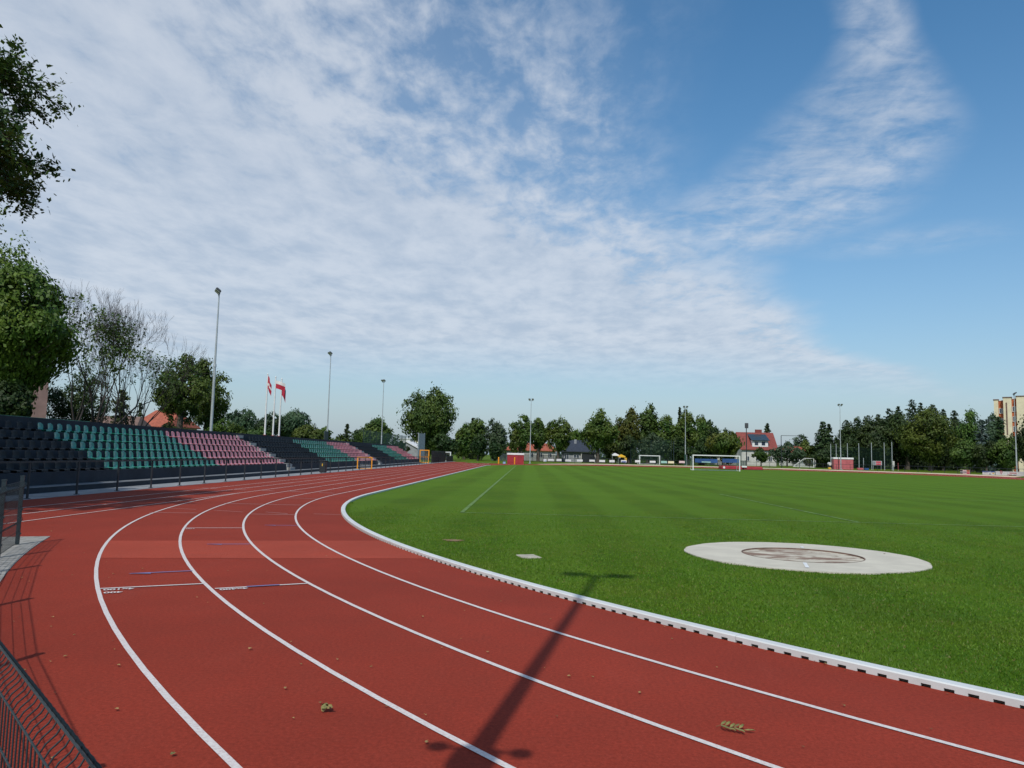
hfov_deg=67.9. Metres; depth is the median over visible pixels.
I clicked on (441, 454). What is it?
bar fence
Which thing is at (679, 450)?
leafy tree
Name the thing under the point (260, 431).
leafy tree
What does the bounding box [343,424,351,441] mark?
spruce
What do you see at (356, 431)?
leafy tree
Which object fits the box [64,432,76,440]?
stadium seat
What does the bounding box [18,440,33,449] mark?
stadium seat
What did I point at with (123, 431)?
stadium seat
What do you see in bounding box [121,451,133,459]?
stadium seat
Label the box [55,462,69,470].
stadium seat
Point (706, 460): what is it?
railing sheet
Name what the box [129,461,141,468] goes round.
stadium seat
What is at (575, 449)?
house
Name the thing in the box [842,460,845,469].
door
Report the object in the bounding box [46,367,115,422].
evergreen tree
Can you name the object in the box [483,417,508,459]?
leafy tree
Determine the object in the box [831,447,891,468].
ball net
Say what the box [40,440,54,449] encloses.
stadium seat
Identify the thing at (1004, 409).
apartment building
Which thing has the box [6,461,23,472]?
stadium seat
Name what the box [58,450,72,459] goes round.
stadium seat
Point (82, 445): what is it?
stadium seat
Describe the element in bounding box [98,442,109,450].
stadium seat
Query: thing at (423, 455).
orange gate
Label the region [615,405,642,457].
leafy tree
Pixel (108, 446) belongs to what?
stadium seat
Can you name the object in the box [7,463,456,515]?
lane line
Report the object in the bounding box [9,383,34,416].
bush
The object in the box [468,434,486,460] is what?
leafy tree
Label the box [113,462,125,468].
stadium seat
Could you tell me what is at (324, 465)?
litter bin
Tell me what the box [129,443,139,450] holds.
stadium seat
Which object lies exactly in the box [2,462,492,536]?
sprint track
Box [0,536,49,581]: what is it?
pavement
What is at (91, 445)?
stadium seat
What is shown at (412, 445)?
house
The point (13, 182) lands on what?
ash tree
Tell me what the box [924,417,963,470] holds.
leafy tree
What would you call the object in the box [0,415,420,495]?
grandstand
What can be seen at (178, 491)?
lane line
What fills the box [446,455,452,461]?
bar fence
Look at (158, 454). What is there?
stadium seat
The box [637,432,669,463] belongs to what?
leafy tree
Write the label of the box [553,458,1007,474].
railing
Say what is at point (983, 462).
leafy tree
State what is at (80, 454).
stadium seat
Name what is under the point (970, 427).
leafy tree
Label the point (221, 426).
bush
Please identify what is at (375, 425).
leafy tree
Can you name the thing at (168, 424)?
bush
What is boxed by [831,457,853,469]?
equipment shed
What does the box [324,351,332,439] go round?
floodlight mast
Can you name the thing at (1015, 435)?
floodlight mast
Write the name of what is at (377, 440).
ball net
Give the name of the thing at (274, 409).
flagpole
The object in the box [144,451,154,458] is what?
stadium seat
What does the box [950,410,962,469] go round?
spruce
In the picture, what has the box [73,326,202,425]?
bare tree
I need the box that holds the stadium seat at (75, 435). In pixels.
[73,433,85,441]
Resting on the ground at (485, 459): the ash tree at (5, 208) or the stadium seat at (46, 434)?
the ash tree at (5, 208)
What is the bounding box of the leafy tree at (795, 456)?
[768,444,806,466]
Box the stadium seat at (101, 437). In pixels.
[99,434,110,441]
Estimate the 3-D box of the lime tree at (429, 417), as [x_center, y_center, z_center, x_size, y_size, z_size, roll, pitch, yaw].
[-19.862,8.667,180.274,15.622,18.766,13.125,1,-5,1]
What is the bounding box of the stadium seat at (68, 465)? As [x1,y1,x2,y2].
[66,462,80,470]
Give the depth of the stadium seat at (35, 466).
28.68 m
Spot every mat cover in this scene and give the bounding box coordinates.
[719,466,742,469]
[743,466,762,469]
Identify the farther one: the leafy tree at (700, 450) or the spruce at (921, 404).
the spruce at (921, 404)
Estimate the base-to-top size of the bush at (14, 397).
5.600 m
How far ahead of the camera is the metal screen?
132.79 m
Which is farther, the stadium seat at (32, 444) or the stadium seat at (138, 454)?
the stadium seat at (138, 454)
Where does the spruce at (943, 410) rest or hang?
on the ground at (485, 459)
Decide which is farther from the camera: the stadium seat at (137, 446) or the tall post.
the tall post
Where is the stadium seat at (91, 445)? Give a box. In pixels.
[89,442,101,450]
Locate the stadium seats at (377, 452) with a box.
[283,439,418,461]
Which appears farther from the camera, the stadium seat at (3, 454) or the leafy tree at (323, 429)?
the leafy tree at (323, 429)
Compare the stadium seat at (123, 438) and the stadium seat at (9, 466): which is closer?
the stadium seat at (9, 466)
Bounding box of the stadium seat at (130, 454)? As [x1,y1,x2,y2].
[129,451,140,459]
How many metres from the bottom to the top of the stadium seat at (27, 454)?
0.405 m
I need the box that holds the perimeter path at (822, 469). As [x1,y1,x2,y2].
[588,464,1022,476]
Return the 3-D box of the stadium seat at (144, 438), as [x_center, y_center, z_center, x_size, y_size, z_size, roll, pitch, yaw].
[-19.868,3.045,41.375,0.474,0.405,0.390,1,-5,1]
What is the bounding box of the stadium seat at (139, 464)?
[137,461,148,468]
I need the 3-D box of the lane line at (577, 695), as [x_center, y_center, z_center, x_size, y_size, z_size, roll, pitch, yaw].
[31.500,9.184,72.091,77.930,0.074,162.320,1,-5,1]
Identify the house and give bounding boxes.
[90,416,151,426]
[144,409,200,429]
[404,441,423,458]
[506,443,556,460]
[561,439,601,462]
[735,429,776,465]
[779,446,805,465]
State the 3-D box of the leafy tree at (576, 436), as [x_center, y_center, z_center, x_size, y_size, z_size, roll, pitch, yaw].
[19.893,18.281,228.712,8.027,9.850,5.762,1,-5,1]
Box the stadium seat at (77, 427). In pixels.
[75,425,87,432]
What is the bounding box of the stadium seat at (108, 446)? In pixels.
[106,442,117,450]
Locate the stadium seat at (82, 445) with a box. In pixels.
[80,442,93,450]
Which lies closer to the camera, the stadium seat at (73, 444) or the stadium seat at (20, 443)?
the stadium seat at (20, 443)
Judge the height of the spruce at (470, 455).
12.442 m
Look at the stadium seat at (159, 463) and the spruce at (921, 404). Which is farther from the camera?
the spruce at (921, 404)
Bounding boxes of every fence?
[0,475,101,767]
[431,451,445,462]
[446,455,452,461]
[491,454,562,461]
[600,457,745,465]
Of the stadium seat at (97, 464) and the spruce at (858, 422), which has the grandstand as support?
the stadium seat at (97, 464)
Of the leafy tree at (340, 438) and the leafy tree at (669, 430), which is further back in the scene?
the leafy tree at (669, 430)
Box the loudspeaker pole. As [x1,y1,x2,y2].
[745,423,747,465]
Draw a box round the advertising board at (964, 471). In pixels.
[960,470,969,473]
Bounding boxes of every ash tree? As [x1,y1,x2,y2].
[0,24,83,223]
[0,200,12,280]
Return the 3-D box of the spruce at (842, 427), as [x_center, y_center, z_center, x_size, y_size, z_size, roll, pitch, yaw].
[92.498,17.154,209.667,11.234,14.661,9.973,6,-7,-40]
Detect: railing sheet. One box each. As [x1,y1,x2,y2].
[695,459,717,462]
[722,459,738,462]
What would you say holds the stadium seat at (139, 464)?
on the grandstand
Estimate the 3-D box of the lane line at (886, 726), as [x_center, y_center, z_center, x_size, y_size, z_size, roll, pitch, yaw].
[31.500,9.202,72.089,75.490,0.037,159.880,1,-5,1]
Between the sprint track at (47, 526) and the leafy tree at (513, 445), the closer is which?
the sprint track at (47, 526)
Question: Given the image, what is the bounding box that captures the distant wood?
[275,435,778,463]
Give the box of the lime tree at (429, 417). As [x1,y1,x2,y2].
[395,381,458,459]
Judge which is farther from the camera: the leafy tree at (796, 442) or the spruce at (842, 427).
the leafy tree at (796, 442)
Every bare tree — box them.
[50,278,213,423]
[60,294,146,422]
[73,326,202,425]
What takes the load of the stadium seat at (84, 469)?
on the grandstand
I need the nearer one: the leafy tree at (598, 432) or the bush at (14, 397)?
the bush at (14, 397)
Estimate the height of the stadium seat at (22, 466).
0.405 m
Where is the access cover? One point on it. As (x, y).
(529, 556)
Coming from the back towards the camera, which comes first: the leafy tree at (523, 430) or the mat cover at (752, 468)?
the leafy tree at (523, 430)
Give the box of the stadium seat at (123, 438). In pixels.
[122,435,132,442]
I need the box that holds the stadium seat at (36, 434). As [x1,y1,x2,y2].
[34,431,47,440]
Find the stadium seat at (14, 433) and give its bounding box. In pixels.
[11,430,26,439]
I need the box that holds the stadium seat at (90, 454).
[87,451,100,459]
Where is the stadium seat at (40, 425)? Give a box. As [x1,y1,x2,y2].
[38,422,51,431]
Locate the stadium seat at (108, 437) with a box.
[107,434,118,442]
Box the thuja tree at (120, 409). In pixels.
[108,389,134,424]
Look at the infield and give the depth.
21.94 m
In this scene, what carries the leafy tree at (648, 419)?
on the ground at (485, 459)
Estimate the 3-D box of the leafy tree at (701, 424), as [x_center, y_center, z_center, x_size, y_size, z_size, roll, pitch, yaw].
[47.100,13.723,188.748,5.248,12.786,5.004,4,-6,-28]
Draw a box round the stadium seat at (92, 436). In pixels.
[91,434,102,441]
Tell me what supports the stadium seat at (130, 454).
on the grandstand
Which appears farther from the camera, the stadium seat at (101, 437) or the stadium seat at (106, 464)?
the stadium seat at (101, 437)
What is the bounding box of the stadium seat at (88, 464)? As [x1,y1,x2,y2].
[86,460,99,469]
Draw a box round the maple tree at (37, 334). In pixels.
[0,230,92,404]
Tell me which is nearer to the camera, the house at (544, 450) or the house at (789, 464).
the house at (544, 450)
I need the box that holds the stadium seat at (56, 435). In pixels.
[54,432,67,440]
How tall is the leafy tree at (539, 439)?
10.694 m
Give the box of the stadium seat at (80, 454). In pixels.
[78,451,91,459]
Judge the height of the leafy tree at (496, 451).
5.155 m
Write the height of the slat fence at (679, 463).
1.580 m
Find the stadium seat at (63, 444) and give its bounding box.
[61,441,74,449]
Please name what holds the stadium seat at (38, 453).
on the grandstand
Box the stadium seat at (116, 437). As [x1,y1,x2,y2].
[114,435,125,442]
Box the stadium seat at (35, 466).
[32,463,47,471]
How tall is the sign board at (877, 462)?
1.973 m
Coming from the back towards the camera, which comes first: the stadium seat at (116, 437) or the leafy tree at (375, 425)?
the leafy tree at (375, 425)
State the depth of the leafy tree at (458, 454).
223.12 m
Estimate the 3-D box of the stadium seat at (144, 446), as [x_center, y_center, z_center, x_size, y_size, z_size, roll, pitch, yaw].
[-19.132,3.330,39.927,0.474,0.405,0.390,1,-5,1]
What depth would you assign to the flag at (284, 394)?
71.16 m
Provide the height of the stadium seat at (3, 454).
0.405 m
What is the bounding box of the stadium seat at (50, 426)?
[48,423,60,431]
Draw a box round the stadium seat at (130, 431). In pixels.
[129,428,138,435]
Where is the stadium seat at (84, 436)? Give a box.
[82,433,94,441]
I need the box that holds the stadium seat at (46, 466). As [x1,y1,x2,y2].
[43,463,58,471]
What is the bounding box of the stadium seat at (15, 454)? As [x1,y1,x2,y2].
[12,450,28,460]
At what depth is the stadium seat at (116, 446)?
37.11 m
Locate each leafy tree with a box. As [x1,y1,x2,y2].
[148,353,211,428]
[187,356,232,430]
[224,408,256,432]
[227,422,247,433]
[246,426,271,435]
[252,412,283,435]
[275,408,311,436]
[290,423,323,439]
[319,426,332,439]
[330,434,349,441]
[348,424,367,441]
[354,415,401,444]
[398,442,410,451]
[430,433,459,460]
[453,444,462,458]
[455,422,476,459]
[467,417,488,459]
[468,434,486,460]
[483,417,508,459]
[488,440,503,460]
[506,414,535,452]
[508,425,519,452]
[531,417,548,460]
[544,415,573,461]
[570,428,586,439]
[577,408,620,462]
[602,442,619,462]
[613,427,622,461]
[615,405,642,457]
[615,434,639,463]
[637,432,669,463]
[638,403,660,463]
[655,414,682,463]
[665,435,693,464]
[677,407,695,463]
[689,414,711,464]
[689,436,717,464]
[703,427,744,465]
[707,419,722,464]
[716,452,736,465]
[768,444,806,466]
[787,434,811,446]
[799,439,814,466]
[808,445,841,467]
[837,422,864,466]
[853,415,896,468]
[886,411,919,469]
[891,405,965,470]
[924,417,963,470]
[949,439,976,469]
[954,408,983,471]
[972,441,997,472]
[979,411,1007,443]
[985,434,1021,471]
[1010,414,1023,462]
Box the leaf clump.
[321,703,333,710]
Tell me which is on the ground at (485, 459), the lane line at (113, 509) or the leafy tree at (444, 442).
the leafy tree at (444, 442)
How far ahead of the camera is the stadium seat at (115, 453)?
35.67 m
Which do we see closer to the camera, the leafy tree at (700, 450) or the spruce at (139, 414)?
the spruce at (139, 414)
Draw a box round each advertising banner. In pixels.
[982,471,994,474]
[995,471,1007,475]
[1008,472,1018,475]
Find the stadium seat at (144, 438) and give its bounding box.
[142,436,152,443]
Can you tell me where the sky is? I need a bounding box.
[0,0,1023,458]
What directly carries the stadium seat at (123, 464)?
on the grandstand
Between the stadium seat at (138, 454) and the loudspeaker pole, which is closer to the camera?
the stadium seat at (138, 454)
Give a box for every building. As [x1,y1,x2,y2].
[31,374,51,417]
[993,396,1023,471]
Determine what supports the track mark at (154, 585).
on the running track at (240, 690)
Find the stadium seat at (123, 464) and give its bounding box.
[121,461,133,468]
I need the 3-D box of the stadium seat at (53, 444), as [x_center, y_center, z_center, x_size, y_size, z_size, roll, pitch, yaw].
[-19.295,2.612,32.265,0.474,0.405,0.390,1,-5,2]
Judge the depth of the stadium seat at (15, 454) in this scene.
28.70 m
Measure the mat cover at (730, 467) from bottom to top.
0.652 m
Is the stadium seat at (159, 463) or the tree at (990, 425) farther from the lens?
the tree at (990, 425)
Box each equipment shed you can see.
[507,453,523,463]
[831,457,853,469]
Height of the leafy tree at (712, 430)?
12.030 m
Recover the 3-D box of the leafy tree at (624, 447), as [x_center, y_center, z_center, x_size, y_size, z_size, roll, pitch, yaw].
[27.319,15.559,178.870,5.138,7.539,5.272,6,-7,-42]
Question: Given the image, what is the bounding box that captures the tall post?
[781,435,799,467]
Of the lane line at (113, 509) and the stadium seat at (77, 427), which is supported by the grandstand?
the stadium seat at (77, 427)
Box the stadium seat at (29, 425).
[27,422,41,430]
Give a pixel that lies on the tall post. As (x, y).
(781, 448)
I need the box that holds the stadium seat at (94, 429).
[92,426,103,433]
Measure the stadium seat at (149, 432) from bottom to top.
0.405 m
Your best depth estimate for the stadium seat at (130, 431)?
41.41 m
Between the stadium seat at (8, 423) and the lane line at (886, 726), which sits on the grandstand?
the stadium seat at (8, 423)
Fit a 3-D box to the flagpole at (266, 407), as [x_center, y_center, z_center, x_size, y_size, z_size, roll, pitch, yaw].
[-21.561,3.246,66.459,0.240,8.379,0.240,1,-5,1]
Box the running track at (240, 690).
[0,464,1023,767]
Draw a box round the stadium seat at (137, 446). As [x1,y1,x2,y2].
[136,443,146,450]
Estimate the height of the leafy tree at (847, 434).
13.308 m
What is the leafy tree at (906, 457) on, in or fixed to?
on the ground at (485, 459)
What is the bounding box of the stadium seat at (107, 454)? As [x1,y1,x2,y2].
[105,451,117,459]
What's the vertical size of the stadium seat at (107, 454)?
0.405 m
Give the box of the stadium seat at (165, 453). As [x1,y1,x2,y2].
[163,451,173,458]
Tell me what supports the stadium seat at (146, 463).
on the grandstand
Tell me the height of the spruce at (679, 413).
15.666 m
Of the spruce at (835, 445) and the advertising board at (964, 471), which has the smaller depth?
the advertising board at (964, 471)
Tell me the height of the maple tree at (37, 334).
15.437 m
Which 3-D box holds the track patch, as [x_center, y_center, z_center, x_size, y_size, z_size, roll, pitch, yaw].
[-4.439,2.909,13.384,5.666,0.001,2.602,2,-5,-12]
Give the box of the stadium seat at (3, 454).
[0,450,16,460]
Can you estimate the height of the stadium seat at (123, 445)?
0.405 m
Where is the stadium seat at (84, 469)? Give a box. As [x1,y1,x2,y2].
[76,462,89,470]
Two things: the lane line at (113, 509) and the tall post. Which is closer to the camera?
the lane line at (113, 509)
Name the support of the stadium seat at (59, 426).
on the grandstand
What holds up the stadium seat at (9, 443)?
on the grandstand
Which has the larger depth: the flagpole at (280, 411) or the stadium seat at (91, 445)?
the flagpole at (280, 411)
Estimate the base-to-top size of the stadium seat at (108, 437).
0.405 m
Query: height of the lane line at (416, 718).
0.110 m
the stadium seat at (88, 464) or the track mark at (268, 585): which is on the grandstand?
the stadium seat at (88, 464)
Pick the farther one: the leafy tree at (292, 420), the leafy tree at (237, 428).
the leafy tree at (292, 420)
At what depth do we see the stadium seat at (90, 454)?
33.58 m
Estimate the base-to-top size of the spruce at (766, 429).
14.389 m
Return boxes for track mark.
[100,583,204,588]
[215,583,306,588]
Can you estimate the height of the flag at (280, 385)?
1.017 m
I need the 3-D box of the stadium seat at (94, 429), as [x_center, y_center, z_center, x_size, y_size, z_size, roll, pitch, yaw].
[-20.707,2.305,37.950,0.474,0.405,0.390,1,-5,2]
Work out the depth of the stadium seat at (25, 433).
31.61 m
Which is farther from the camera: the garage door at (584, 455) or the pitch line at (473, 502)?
the garage door at (584, 455)
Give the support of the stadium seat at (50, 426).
on the grandstand
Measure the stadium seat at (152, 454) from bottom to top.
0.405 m
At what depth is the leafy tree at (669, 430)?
185.88 m
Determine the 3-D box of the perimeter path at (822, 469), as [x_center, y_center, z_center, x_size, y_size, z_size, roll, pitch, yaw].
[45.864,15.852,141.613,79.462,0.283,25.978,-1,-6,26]
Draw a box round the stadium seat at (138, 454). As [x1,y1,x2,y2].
[136,451,147,459]
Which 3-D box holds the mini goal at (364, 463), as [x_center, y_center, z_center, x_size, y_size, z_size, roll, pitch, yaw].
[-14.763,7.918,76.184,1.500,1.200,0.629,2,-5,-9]
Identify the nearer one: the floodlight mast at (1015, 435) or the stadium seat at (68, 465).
the stadium seat at (68, 465)
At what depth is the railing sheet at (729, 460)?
156.03 m
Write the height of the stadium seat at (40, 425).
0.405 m
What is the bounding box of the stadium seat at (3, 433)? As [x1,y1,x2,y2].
[0,429,14,438]
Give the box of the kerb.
[341,465,1023,708]
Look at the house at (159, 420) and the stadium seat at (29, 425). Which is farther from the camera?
the house at (159, 420)
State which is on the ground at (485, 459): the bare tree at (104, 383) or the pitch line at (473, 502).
the bare tree at (104, 383)
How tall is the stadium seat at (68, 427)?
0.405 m
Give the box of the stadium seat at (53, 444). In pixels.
[51,441,64,449]
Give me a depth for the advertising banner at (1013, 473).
115.40 m
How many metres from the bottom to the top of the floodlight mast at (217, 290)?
13.946 m
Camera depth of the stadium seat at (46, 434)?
33.00 m
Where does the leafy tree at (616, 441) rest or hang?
on the ground at (485, 459)
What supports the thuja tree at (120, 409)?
on the ground at (485, 459)
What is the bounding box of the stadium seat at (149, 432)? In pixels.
[148,430,157,436]
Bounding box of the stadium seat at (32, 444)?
[29,440,44,449]
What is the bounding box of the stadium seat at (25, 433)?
[23,430,37,439]
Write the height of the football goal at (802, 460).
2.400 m
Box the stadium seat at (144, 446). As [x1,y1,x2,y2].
[143,443,153,450]
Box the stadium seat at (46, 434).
[44,431,57,440]
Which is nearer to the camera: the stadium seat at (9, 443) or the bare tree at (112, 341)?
the stadium seat at (9, 443)
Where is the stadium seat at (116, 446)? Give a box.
[114,443,125,450]
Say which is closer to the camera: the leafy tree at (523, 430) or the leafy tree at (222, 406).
the leafy tree at (222, 406)
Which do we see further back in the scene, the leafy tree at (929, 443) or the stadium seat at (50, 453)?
the leafy tree at (929, 443)
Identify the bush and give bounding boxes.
[0,378,38,415]
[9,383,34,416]
[161,421,178,428]
[204,417,232,431]
[751,447,770,465]
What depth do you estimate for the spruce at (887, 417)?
207.34 m
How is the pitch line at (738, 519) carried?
on the infield
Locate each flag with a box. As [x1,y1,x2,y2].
[268,376,271,394]
[276,381,284,390]
[282,390,285,399]
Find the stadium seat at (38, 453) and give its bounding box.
[36,450,51,460]
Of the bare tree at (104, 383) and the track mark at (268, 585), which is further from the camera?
the bare tree at (104, 383)
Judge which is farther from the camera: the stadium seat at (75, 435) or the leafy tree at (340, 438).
the leafy tree at (340, 438)
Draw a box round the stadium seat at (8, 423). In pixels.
[5,420,19,429]
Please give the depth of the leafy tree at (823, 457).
193.69 m
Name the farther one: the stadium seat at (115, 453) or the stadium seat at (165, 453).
the stadium seat at (165, 453)
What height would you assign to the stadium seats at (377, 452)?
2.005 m
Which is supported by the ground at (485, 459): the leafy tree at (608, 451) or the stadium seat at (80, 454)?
the leafy tree at (608, 451)
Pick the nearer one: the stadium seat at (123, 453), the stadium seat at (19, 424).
the stadium seat at (19, 424)
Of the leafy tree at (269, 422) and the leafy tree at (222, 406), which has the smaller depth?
the leafy tree at (222, 406)
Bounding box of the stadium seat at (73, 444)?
[71,441,84,450]
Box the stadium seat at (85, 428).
[84,425,95,433]
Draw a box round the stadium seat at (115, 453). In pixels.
[113,451,125,459]
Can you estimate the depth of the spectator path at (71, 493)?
34.06 m
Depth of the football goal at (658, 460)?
170.86 m
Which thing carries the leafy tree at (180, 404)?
on the ground at (485, 459)
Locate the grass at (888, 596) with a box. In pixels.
[350,504,1023,695]
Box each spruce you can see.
[135,403,142,417]
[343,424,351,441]
[467,418,473,458]
[677,407,680,426]
[764,423,780,464]
[810,421,831,467]
[826,424,833,445]
[831,437,843,457]
[834,420,862,467]
[852,416,862,467]
[856,415,870,467]
[859,414,901,468]
[883,408,904,468]
[895,399,927,469]
[895,406,904,468]
[915,402,939,469]
[926,404,945,469]
[941,409,960,470]
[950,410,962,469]
[968,419,997,472]
[991,416,1005,471]
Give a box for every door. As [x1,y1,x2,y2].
[581,452,594,462]
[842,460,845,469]
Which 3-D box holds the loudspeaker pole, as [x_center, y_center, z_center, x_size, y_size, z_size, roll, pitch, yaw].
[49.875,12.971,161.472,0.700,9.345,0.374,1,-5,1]
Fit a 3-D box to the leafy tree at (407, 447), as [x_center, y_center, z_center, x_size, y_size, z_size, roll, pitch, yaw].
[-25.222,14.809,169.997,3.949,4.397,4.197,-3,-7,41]
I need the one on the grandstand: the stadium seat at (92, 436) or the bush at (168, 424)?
the stadium seat at (92, 436)
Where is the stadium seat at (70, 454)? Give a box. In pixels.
[68,451,82,459]
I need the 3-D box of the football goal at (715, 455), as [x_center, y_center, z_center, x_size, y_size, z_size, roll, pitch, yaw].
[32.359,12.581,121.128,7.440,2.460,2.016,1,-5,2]
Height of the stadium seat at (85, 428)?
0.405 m
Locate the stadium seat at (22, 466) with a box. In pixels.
[19,463,35,471]
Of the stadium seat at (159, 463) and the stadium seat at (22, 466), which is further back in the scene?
the stadium seat at (159, 463)
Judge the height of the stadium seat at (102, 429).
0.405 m
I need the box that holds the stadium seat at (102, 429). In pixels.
[100,427,111,434]
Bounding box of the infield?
[349,465,1023,695]
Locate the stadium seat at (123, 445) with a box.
[122,443,132,450]
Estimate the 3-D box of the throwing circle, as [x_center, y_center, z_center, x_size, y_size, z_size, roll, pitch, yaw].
[5.404,3.214,14.166,4.277,0.064,4.260,1,-5,1]
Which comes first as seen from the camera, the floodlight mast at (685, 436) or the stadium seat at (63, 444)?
the stadium seat at (63, 444)
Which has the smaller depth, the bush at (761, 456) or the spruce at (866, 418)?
the bush at (761, 456)
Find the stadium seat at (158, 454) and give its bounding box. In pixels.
[157,451,167,458]
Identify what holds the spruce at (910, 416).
on the ground at (485, 459)
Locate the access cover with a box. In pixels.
[516,554,541,558]
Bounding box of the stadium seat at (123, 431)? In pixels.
[122,428,132,435]
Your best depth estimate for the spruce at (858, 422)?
213.61 m
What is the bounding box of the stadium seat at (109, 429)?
[107,427,118,434]
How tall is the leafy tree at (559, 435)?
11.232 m
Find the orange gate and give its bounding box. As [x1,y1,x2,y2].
[420,450,428,463]
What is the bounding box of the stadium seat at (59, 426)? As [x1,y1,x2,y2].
[57,424,69,431]
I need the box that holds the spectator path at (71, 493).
[5,461,454,500]
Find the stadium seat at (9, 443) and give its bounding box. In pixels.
[6,439,21,449]
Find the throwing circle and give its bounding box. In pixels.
[684,542,931,574]
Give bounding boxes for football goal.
[637,455,659,464]
[690,455,739,470]
[793,458,815,467]
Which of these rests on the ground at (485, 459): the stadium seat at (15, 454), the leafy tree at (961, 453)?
the leafy tree at (961, 453)
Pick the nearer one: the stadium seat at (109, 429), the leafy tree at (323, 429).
the stadium seat at (109, 429)
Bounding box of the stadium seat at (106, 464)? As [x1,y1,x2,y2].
[104,462,116,469]
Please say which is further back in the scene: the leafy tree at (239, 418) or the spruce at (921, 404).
the spruce at (921, 404)
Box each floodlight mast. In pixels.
[209,287,220,430]
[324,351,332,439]
[381,379,385,443]
[529,398,533,463]
[683,406,687,465]
[838,404,842,469]
[1013,392,1017,471]
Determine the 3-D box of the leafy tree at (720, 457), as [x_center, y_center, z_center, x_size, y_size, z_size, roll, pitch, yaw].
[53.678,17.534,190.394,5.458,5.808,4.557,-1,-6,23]
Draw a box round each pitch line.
[461,467,513,511]
[462,512,1023,526]
[721,494,856,521]
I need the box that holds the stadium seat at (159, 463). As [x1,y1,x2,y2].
[158,461,169,467]
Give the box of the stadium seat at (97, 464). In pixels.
[95,460,108,469]
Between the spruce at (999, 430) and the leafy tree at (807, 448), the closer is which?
the spruce at (999, 430)
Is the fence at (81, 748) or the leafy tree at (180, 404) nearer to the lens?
the fence at (81, 748)
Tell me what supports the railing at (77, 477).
on the spectator path at (71, 493)
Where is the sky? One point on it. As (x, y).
(781, 214)
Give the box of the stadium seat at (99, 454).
[96,451,109,459]
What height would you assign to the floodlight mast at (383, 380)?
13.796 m
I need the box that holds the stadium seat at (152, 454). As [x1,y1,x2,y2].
[150,451,160,458]
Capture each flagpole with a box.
[264,374,267,434]
[271,376,275,435]
[278,378,282,435]
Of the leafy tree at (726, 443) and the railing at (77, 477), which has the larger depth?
the leafy tree at (726, 443)
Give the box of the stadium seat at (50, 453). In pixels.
[47,450,61,460]
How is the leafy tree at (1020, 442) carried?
on the ground at (485, 459)
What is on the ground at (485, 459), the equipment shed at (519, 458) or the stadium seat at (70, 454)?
the equipment shed at (519, 458)
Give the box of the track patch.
[100,541,427,558]
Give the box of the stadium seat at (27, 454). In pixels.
[24,450,40,460]
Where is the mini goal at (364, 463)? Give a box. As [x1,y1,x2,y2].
[357,457,372,468]
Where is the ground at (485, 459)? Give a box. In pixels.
[149,455,1023,708]
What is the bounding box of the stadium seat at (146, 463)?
[144,461,155,467]
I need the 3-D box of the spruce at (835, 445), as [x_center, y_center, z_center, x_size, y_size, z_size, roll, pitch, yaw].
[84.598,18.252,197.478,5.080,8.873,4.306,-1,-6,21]
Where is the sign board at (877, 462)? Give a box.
[873,461,881,469]
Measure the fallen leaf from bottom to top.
0.024 m
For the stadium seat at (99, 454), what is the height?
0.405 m
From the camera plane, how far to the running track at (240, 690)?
6.09 m
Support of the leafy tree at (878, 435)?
on the ground at (485, 459)
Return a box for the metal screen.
[417,433,424,461]
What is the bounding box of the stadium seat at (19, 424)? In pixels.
[16,421,30,430]
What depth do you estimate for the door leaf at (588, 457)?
188.43 m
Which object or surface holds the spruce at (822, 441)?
on the ground at (485, 459)
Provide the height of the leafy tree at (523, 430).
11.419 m
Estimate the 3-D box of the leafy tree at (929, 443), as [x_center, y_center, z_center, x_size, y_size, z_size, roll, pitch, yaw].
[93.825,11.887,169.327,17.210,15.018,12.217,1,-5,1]
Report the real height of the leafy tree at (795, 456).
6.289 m
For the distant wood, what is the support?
on the ground at (485, 459)
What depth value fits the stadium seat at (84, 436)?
35.78 m
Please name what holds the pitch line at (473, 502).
on the infield
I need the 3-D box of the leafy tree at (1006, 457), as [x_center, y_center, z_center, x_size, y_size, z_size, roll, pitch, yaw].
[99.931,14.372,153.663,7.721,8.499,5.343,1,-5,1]
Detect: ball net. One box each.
[363,429,405,450]
[630,440,671,464]
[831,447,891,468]
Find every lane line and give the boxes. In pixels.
[4,462,457,509]
[4,493,235,523]
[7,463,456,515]
[94,464,1011,767]
[178,464,1022,767]
[242,465,971,767]
[295,465,1023,764]
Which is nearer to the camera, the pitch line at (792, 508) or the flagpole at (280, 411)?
the pitch line at (792, 508)
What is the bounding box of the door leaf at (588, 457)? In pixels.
[582,453,594,462]
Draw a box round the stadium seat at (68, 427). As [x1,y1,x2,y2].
[66,424,78,432]
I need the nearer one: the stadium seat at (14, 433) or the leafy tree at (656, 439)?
the stadium seat at (14, 433)
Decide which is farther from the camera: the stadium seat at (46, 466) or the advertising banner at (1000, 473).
the advertising banner at (1000, 473)
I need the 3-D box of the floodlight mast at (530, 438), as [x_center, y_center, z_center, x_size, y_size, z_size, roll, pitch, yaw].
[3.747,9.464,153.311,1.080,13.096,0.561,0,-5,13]
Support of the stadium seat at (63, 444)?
on the grandstand
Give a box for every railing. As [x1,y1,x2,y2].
[0,456,439,498]
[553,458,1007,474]
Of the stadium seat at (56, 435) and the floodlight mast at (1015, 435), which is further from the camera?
the floodlight mast at (1015, 435)
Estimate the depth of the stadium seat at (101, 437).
37.20 m
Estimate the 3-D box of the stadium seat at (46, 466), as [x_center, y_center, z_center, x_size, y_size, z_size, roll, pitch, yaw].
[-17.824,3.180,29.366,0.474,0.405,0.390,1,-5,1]
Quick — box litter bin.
[319,460,326,471]

